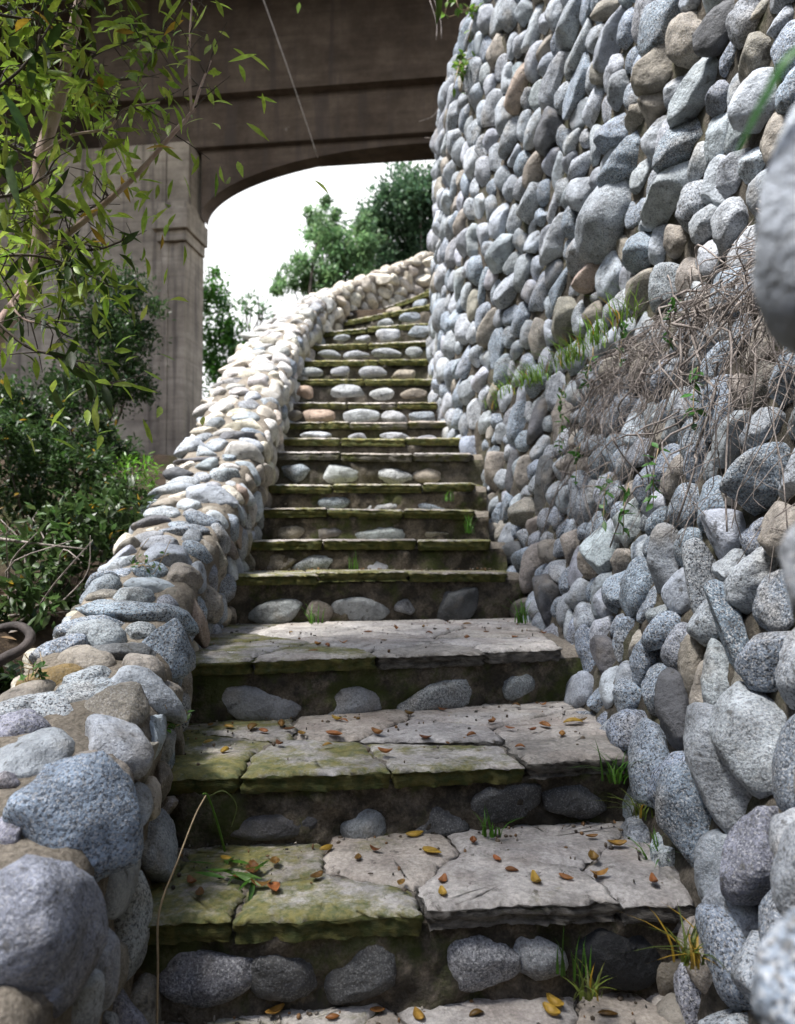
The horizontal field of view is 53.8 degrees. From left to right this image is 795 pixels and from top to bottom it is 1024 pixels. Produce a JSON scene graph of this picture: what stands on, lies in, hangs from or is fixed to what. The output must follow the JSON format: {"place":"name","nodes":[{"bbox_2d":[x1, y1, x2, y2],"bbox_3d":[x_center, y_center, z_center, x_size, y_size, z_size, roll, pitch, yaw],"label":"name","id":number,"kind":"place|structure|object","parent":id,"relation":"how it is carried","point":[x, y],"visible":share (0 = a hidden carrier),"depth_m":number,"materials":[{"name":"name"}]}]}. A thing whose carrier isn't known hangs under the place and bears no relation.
{"place":"outdoors","nodes":[
{"label":"outdoors","id":0,"kind":"place"},
{"bbox_2d":[0,309,386,694],"bbox_3d":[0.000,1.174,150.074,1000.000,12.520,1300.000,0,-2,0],"label":"ground","id":1,"kind":"structure","parent":0,"point":[46,634],"depth_m":3.54,"materials":[{"name":"green plant"}]},
{"bbox_2d":[0,621,35,666],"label":"tree root","id":2,"kind":"object","parent":1,"relation":"on","point":[25,645],"visible":0.98,"depth_m":2.27,"materials":[{"name":"wood"}]},
{"bbox_2d":[0,503,131,639],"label":"leaf litter","id":3,"kind":"object","parent":1,"relation":"on","point":[9,637],"visible":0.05,"depth_m":3.08,"materials":[{"name":"brown plant"}]},
{"bbox_2d":[0,506,132,632],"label":"dead twigs","id":4,"kind":"object","parent":1,"relation":"on","point":[7,573],"visible":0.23,"depth_m":2.88,"materials":[{"name":"brown plant"}]},
{"bbox_2d":[0,360,157,559],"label":"shrub","id":5,"kind":"object","parent":1,"relation":"on","point":[22,455],"visible":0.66,"depth_m":4.31,"materials":[{"name":"green plant"}]},
{"bbox_2d":[0,472,157,691],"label":"shrub","id":6,"kind":"object","parent":1,"relation":"on","point":[50,568],"visible":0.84,"depth_m":3.12,"materials":[{"name":"green plant"}]},
{"bbox_2d":[0,537,85,549],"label":"fallen branch","id":7,"kind":"object","parent":6,"relation":"on","point":[21,541],"visible":0.93,"depth_m":2.99,"materials":[{"name":"wood"}]},
{"bbox_2d":[0,235,174,495],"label":"shrub","id":8,"kind":"object","parent":1,"relation":"on","point":[140,330],"visible":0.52,"depth_m":5.87,"materials":[{"name":"green plant"}]},
{"bbox_2d":[108,451,161,514],"bbox_3d":[-1.449,-0.008,4.448,0.314,0.662,0.352,0,-2,11],"label":"sapling","id":9,"kind":"object","parent":1,"relation":"on","point":[148,458],"visible":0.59,"depth_m":4.40,"materials":[{"name":"green plant"}]},
{"bbox_2d":[0,251,433,1023],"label":"stone parapet","id":10,"kind":"structure","parent":1,"relation":"on","point":[90,747],"depth_m":1.67,"materials":[{"name":"grey stone"}]},
{"bbox_2d":[18,652,49,683],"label":"creeper","id":11,"kind":"object","parent":10,"relation":"on","point":[37,669],"visible":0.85,"depth_m":1.71,"materials":[{"name":"plant"}]},
{"bbox_2d":[129,538,170,575],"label":"creeper","id":12,"kind":"object","parent":10,"relation":"on","point":[145,562],"visible":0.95,"depth_m":2.58,"materials":[{"name":"plant"}]},
{"bbox_2d":[165,705,194,733],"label":"creeper","id":13,"kind":"object","parent":10,"relation":"on","point":[173,725],"visible":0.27,"depth_m":1.78,"materials":[{"name":"plant"}]},
{"bbox_2d":[0,0,441,485],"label":"tree","id":14,"kind":"object","parent":1,"relation":"on","point":[37,187],"visible":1,"depth_m":2.22,"materials":[{"name":"green plant"}]},
{"bbox_2d":[202,259,251,398],"bbox_3d":[-3.690,-3.022,16.328,1.640,4.328,1.749,1,-2,-17],"label":"shrub","id":15,"kind":"object","parent":1,"relation":"on","point":[224,336],"visible":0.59,"depth_m":16.05,"materials":[{"name":"green plant"}]},
{"bbox_2d":[0,0,470,456],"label":"concrete bridge","id":16,"kind":"structure","parent":1,"relation":"on","point":[368,77],"depth_m":11.64,"materials":[{"name":"grey concrete"}]},
{"bbox_2d":[263,0,317,157],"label":"cable","id":17,"kind":"object","parent":16,"relation":"attached to","point":[290,77],"visible":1,"depth_m":10.00,"materials":[{"name":"grey metal"}]},
{"bbox_2d":[233,288,277,342],"bbox_3d":[-4.402,-3.902,24.578,1.399,5.945,1.814,0,-2,0],"label":"tree","id":18,"kind":"object","parent":1,"relation":"on","point":[246,309],"visible":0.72,"depth_m":24.25,"materials":[{"name":"green plant"}]},
{"bbox_2d":[267,191,388,300],"bbox_3d":[-1.905,-4.797,21.218,3.341,7.479,2.160,-1,-2,17],"label":"tree","id":19,"kind":"object","parent":1,"relation":"on","point":[343,254],"visible":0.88,"depth_m":20.99,"materials":[{"name":"green plant"}]},
{"bbox_2d":[342,160,435,278],"bbox_3d":[0.448,-6.175,24.231,4.376,10.484,3.487,0,-2,0],"label":"tree","id":20,"kind":"object","parent":1,"relation":"on","point":[406,200],"visible":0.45,"depth_m":23.74,"materials":[{"name":"green plant"}]},
{"bbox_2d":[133,288,694,1023],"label":"stone staircase","id":21,"kind":"structure","parent":1,"relation":"on","point":[373,464],"depth_m":1.91,"materials":[{"name":"grey stone"}]},
{"bbox_2d":[156,795,205,1023],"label":"dry stem","id":22,"kind":"object","parent":21,"relation":"on","point":[157,953],"visible":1,"depth_m":1.38,"materials":[{"name":"plant"}]},
{"bbox_2d":[187,874,196,883],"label":"fallen leaf","id":23,"kind":"object","parent":21,"relation":"on","point":[191,879],"visible":1,"depth_m":1.59,"materials":[{"name":"brown plant"}]},
{"bbox_2d":[195,886,203,894],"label":"fallen leaf","id":24,"kind":"object","parent":21,"relation":"on","point":[199,891],"visible":1,"depth_m":1.54,"materials":[{"name":"brown plant"}]},
{"bbox_2d":[220,746,229,751],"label":"fallen leaf","id":25,"kind":"object","parent":21,"relation":"on","point":[224,748],"visible":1,"depth_m":1.96,"materials":[{"name":"yellow plant"}]},
{"bbox_2d":[220,855,232,859],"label":"fallen leaf","id":26,"kind":"object","parent":21,"relation":"on","point":[225,857],"visible":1,"depth_m":1.70,"materials":[{"name":"yellow plant"}]},
{"bbox_2d":[191,790,269,900],"bbox_3d":[-0.339,0.678,1.640,0.227,0.182,0.150,-2,-3,41],"label":"weed","id":27,"kind":"object","parent":21,"relation":"on","point":[244,876],"visible":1,"depth_m":1.61,"materials":[{"name":"green plant"}]},
{"bbox_2d":[245,859,259,872],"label":"fallen leaf","id":28,"kind":"object","parent":21,"relation":"on","point":[253,863],"visible":0.92,"depth_m":1.65,"materials":[{"name":"brown plant"}]},
{"bbox_2d":[247,723,257,729],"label":"fallen leaf","id":29,"kind":"object","parent":21,"relation":"on","point":[250,726],"visible":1,"depth_m":2.20,"materials":[{"name":"brown plant"}]},
{"bbox_2d":[250,878,271,885],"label":"fallen leaf","id":30,"kind":"object","parent":21,"relation":"on","point":[262,883],"visible":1,"depth_m":1.57,"materials":[{"name":"brown plant"}]},
{"bbox_2d":[267,882,279,890],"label":"fallen leaf","id":31,"kind":"object","parent":21,"relation":"on","point":[274,886],"visible":1,"depth_m":1.56,"materials":[{"name":"orange plant"}]},
{"bbox_2d":[265,1003,284,1014],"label":"fallen leaf","id":32,"kind":"object","parent":21,"relation":"on","point":[276,1009],"visible":1,"depth_m":1.47,"materials":[{"name":"brown plant"}]},
{"bbox_2d":[270,856,279,863],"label":"fallen leaf","id":33,"kind":"object","parent":21,"relation":"on","point":[274,859],"visible":1,"depth_m":1.69,"materials":[{"name":"brown plant"}]},
{"bbox_2d":[278,719,284,725],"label":"fallen leaf","id":34,"kind":"object","parent":21,"relation":"on","point":[281,722],"visible":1,"depth_m":2.24,"materials":[{"name":"brown plant"}]},
{"bbox_2d":[301,600,324,623],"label":"grass tuft","id":35,"kind":"object","parent":21,"relation":"on","point":[311,619],"visible":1,"depth_m":3.28,"materials":[{"name":"green plant"}]},
{"bbox_2d":[310,870,322,877],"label":"fallen leaf","id":36,"kind":"object","parent":21,"relation":"on","point":[317,874],"visible":1,"depth_m":1.62,"materials":[{"name":"brown plant"}]},
{"bbox_2d":[320,844,332,849],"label":"fallen leaf","id":37,"kind":"object","parent":21,"relation":"on","point":[327,847],"visible":1,"depth_m":1.75,"materials":[{"name":"yellow plant"}]},
{"bbox_2d":[325,1013,339,1018],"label":"fallen leaf","id":38,"kind":"object","parent":21,"relation":"on","point":[332,1016],"visible":1,"depth_m":1.45,"materials":[{"name":"brown plant"}]},
{"bbox_2d":[325,730,341,734],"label":"fallen leaf","id":39,"kind":"object","parent":21,"relation":"on","point":[332,732],"visible":1,"depth_m":2.14,"materials":[{"name":"orange plant"}]},
{"bbox_2d":[347,551,359,569],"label":"grass tuft","id":40,"kind":"object","parent":21,"relation":"on","point":[357,565],"visible":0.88,"depth_m":3.75,"materials":[{"name":"green plant"}]},
{"bbox_2d":[354,853,361,858],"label":"fallen leaf","id":41,"kind":"object","parent":21,"relation":"on","point":[358,856],"visible":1,"depth_m":1.71,"materials":[{"name":"brown plant"}]},
{"bbox_2d":[371,727,382,733],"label":"fallen leaf","id":42,"kind":"object","parent":21,"relation":"on","point":[376,731],"visible":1,"depth_m":2.14,"materials":[{"name":"orange plant"}]},
{"bbox_2d":[370,1006,384,1011],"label":"fallen leaf","id":43,"kind":"object","parent":21,"relation":"on","point":[376,1009],"visible":1,"depth_m":1.47,"materials":[{"name":"brown plant"}]},
{"bbox_2d":[377,747,392,752],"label":"fallen leaf","id":44,"kind":"object","parent":21,"relation":"on","point":[383,750],"visible":1,"depth_m":1.95,"materials":[{"name":"orange plant"}]},
{"bbox_2d":[397,879,404,884],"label":"fallen leaf","id":45,"kind":"object","parent":21,"relation":"on","point":[400,881],"visible":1,"depth_m":1.58,"materials":[{"name":"plant"}]},
{"bbox_2d":[160,567,662,1023],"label":"debris","id":46,"kind":"object","parent":21,"relation":"on","point":[592,1017],"visible":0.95,"depth_m":1.83,"materials":[{"name":"brown plant"}]},
{"bbox_2d":[405,830,423,836],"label":"fallen leaf","id":47,"kind":"object","parent":21,"relation":"on","point":[414,833],"visible":1,"depth_m":1.84,"materials":[{"name":"yellow plant"}]},
{"bbox_2d":[413,1007,424,1019],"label":"fallen leaf","id":48,"kind":"object","parent":21,"relation":"on","point":[418,1013],"visible":1,"depth_m":1.45,"materials":[{"name":"yellow plant"}]},
{"bbox_2d":[422,846,441,852],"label":"fallen leaf","id":49,"kind":"object","parent":21,"relation":"on","point":[430,849],"visible":1,"depth_m":1.75,"materials":[{"name":"yellow plant"}]},
{"bbox_2d":[438,873,446,881],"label":"fallen leaf","id":50,"kind":"object","parent":21,"relation":"on","point":[443,878],"visible":1,"depth_m":1.60,"materials":[{"name":"orange plant"}]},
{"bbox_2d":[438,885,446,894],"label":"fallen leaf","id":51,"kind":"object","parent":21,"relation":"on","point":[442,890],"visible":1,"depth_m":1.54,"materials":[{"name":"yellow plant"}]},
{"bbox_2d":[442,490,453,500],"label":"grass tuft","id":52,"kind":"object","parent":21,"relation":"on","point":[447,499],"visible":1,"depth_m":4.40,"materials":[{"name":"green plant"}]},
{"bbox_2d":[463,513,474,533],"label":"grass tuft","id":53,"kind":"object","parent":21,"relation":"on","point":[468,527],"visible":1,"depth_m":3.99,"materials":[{"name":"green plant"}]},
{"bbox_2d":[470,836,476,842],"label":"fallen leaf","id":54,"kind":"object","parent":21,"relation":"on","point":[473,839],"visible":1,"depth_m":1.80,"materials":[{"name":"brown plant"}]},
{"bbox_2d":[469,1008,483,1016],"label":"fallen leaf","id":55,"kind":"object","parent":21,"relation":"on","point":[475,1011],"visible":1,"depth_m":1.45,"materials":[{"name":"yellow plant"}]},
{"bbox_2d":[471,806,519,837],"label":"grass tuft","id":56,"kind":"object","parent":21,"relation":"on","point":[491,833],"visible":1,"depth_m":1.83,"materials":[{"name":"green plant"}]},
{"bbox_2d":[493,854,500,859],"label":"fallen leaf","id":57,"kind":"object","parent":21,"relation":"on","point":[496,857],"visible":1,"depth_m":1.70,"materials":[{"name":"orange plant"}]},
{"bbox_2d":[505,866,517,870],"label":"fallen leaf","id":58,"kind":"object","parent":21,"relation":"on","point":[510,868],"visible":1,"depth_m":1.64,"materials":[{"name":"brown plant"}]},
{"bbox_2d":[495,596,532,623],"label":"grass tuft","id":59,"kind":"object","parent":21,"relation":"on","point":[520,617],"visible":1,"depth_m":3.28,"materials":[{"name":"green plant"}]},
{"bbox_2d":[530,870,541,882],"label":"fallen leaf","id":60,"kind":"object","parent":21,"relation":"on","point":[534,877],"visible":1,"depth_m":1.60,"materials":[{"name":"yellow plant"}]},
{"bbox_2d":[539,721,550,726],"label":"fallen leaf","id":61,"kind":"object","parent":21,"relation":"on","point":[545,723],"visible":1,"depth_m":2.24,"materials":[{"name":"orange plant"}]},
{"bbox_2d":[542,1001,560,1015],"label":"fallen leaf","id":62,"kind":"object","parent":21,"relation":"on","point":[550,1009],"visible":1,"depth_m":1.46,"materials":[{"name":"yellow plant"}]},
{"bbox_2d":[546,992,563,1007],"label":"fallen leaf","id":63,"kind":"object","parent":21,"relation":"on","point":[553,1000],"visible":1,"depth_m":1.49,"materials":[{"name":"yellow plant"}]},
{"bbox_2d":[559,873,572,879],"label":"fallen leaf","id":64,"kind":"object","parent":21,"relation":"on","point":[565,876],"visible":1,"depth_m":1.60,"materials":[{"name":"brown plant"}]},
{"bbox_2d":[554,929,590,987],"bbox_3d":[0.325,0.817,1.455,0.062,0.106,0.045,-1,-3,24],"label":"grass tuft","id":65,"kind":"object","parent":21,"relation":"on","point":[562,972],"visible":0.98,"depth_m":1.46,"materials":[{"name":"green plant"}]},
{"bbox_2d":[563,717,582,722],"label":"fallen leaf","id":66,"kind":"object","parent":21,"relation":"on","point":[572,719],"visible":1,"depth_m":2.27,"materials":[{"name":"yellow plant"}]},
{"bbox_2d":[560,957,618,1001],"bbox_3d":[0.352,0.852,1.407,0.113,0.069,0.130,0,-2,0],"label":"grass tuft","id":67,"kind":"object","parent":21,"relation":"on","point":[588,995],"visible":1,"depth_m":1.43,"materials":[{"name":"green plant"}]},
{"bbox_2d":[585,834,597,836],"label":"fallen leaf","id":68,"kind":"object","parent":21,"relation":"on","point":[591,835],"visible":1,"depth_m":1.83,"materials":[{"name":"orange plant"}]},
{"bbox_2d":[588,850,598,860],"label":"fallen leaf","id":69,"kind":"object","parent":21,"relation":"on","point":[593,855],"visible":1,"depth_m":1.71,"materials":[{"name":"brown plant"}]},
{"bbox_2d":[590,867,608,874],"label":"fallen leaf","id":70,"kind":"object","parent":21,"relation":"on","point":[603,872],"visible":1,"depth_m":1.62,"materials":[{"name":"orange plant"}]},
{"bbox_2d":[562,741,641,784],"bbox_3d":[0.480,0.601,1.854,0.273,0.107,0.159,1,-2,-17],"label":"grass tuft","id":71,"kind":"object","parent":21,"relation":"on","point":[612,775],"visible":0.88,"depth_m":1.90,"materials":[{"name":"green plant"}]},
{"bbox_2d":[597,1010,617,1014],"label":"fallen leaf","id":72,"kind":"object","parent":21,"relation":"on","point":[607,1012],"visible":1,"depth_m":1.46,"materials":[{"name":"brown plant"}]},
{"bbox_2d":[607,840,626,845],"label":"fallen leaf","id":73,"kind":"object","parent":21,"relation":"on","point":[617,842],"visible":1,"depth_m":1.78,"materials":[{"name":"yellow plant"}]},
{"bbox_2d":[627,823,679,866],"bbox_3d":[0.582,0.733,1.685,0.173,0.095,0.173,0,-2,0],"label":"grass tuft","id":74,"kind":"object","parent":21,"relation":"on","point":[656,846],"visible":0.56,"depth_m":1.73,"materials":[{"name":"green plant"}]},
{"bbox_2d":[649,872,657,881],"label":"fallen leaf","id":75,"kind":"object","parent":21,"relation":"on","point":[652,877],"visible":1,"depth_m":1.60,"materials":[{"name":"orange plant"}]},
{"bbox_2d":[426,0,794,485],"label":"stone wall","id":76,"kind":"structure","parent":1,"relation":"on","point":[584,151],"depth_m":3.75,"materials":[{"name":"grey stone"}]},
{"bbox_2d":[441,0,483,41],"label":"creeper","id":77,"kind":"object","parent":76,"relation":"attached to","point":[470,9],"visible":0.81,"depth_m":5.14,"materials":[{"name":"plant"}]},
{"bbox_2d":[451,49,475,97],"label":"creeper","id":78,"kind":"object","parent":76,"relation":"attached to","point":[461,68],"visible":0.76,"depth_m":5.17,"materials":[{"name":"plant"}]},
{"bbox_2d":[484,277,648,412],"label":"grass","id":79,"kind":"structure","parent":76,"relation":"on","point":[570,356],"depth_m":3.46,"materials":[{"name":"green plant"}]},
{"bbox_2d":[481,105,794,1023],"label":"retaining wall","id":80,"kind":"structure","parent":1,"relation":"on","point":[681,685],"depth_m":1.77,"materials":[{"name":"stone"}]},
{"bbox_2d":[554,416,568,457],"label":"vine sprig","id":81,"kind":"object","parent":80,"relation":"attached to","point":[560,430],"visible":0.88,"depth_m":3.55,"materials":[{"name":"plant"}]},
{"bbox_2d":[557,384,566,415],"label":"vine sprig","id":82,"kind":"object","parent":80,"relation":"attached to","point":[560,401],"visible":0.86,"depth_m":3.69,"materials":[{"name":"plant"}]},
{"bbox_2d":[567,443,583,484],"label":"vine sprig","id":83,"kind":"object","parent":80,"relation":"attached to","point":[575,453],"visible":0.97,"depth_m":3.17,"materials":[{"name":"plant"}]},
{"bbox_2d":[595,474,614,531],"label":"vine sprig","id":84,"kind":"object","parent":80,"relation":"attached to","point":[604,525],"visible":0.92,"depth_m":2.66,"materials":[{"name":"plant"}]},
{"bbox_2d":[599,787,652,820],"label":"grass tuft","id":85,"kind":"object","parent":80,"relation":"on","point":[641,812],"visible":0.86,"depth_m":1.82,"materials":[{"name":"green plant"}]},
{"bbox_2d":[489,208,794,582],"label":"dry roots","id":86,"kind":"object","parent":80,"relation":"on","point":[696,314],"visible":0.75,"depth_m":2.27,"materials":[{"name":"grey plant"}]},
{"bbox_2d":[579,356,597,390],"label":"vine sprig","id":87,"kind":"object","parent":86,"relation":"attached to","point":[586,377],"visible":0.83,"depth_m":3.40,"materials":[{"name":"plant"}]},
{"bbox_2d":[615,321,629,366],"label":"vine sprig","id":88,"kind":"object","parent":86,"relation":"on","point":[623,336],"visible":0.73,"depth_m":3.05,"materials":[{"name":"plant"}]},
{"bbox_2d":[612,483,636,538],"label":"vine sprig","id":89,"kind":"object","parent":86,"relation":"hanging from","point":[626,495],"visible":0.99,"depth_m":2.41,"materials":[{"name":"plant"}]},
{"bbox_2d":[642,442,670,511],"bbox_3d":[0.723,-0.102,2.230,0.098,0.208,0.072,2,-3,-44],"label":"vine sprig","id":90,"kind":"object","parent":86,"relation":"attached to","point":[649,498],"visible":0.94,"depth_m":2.22,"materials":[{"name":"plant"}]},
{"bbox_2d":[663,297,682,349],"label":"vine sprig","id":91,"kind":"object","parent":86,"relation":"attached to","point":[672,302],"visible":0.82,"depth_m":2.52,"materials":[{"name":"plant"}]},
{"bbox_2d":[680,367,706,430],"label":"vine sprig","id":92,"kind":"object","parent":86,"relation":"on","point":[700,411],"visible":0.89,"depth_m":2.10,"materials":[{"name":"plant"}]},
{"bbox_2d":[616,900,728,972],"bbox_3d":[0.485,0.747,1.337,0.225,0.098,0.292,-1,-2,16],"label":"grass tuft","id":93,"kind":"object","parent":80,"relation":"on","point":[691,953],"visible":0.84,"depth_m":1.38,"materials":[{"name":"green plant"}]},
{"bbox_2d":[736,47,794,152],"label":"long grass","id":94,"kind":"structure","parent":80,"relation":"attached to","point":[781,67],"depth_m":0.44,"materials":[{"name":"green plant"}]},
{"bbox_2d":[202,160,435,398],"label":"sky","id":95,"kind":"structure","parent":0,"point":[255,228],"materials":[{"name":"white"}]}
]}

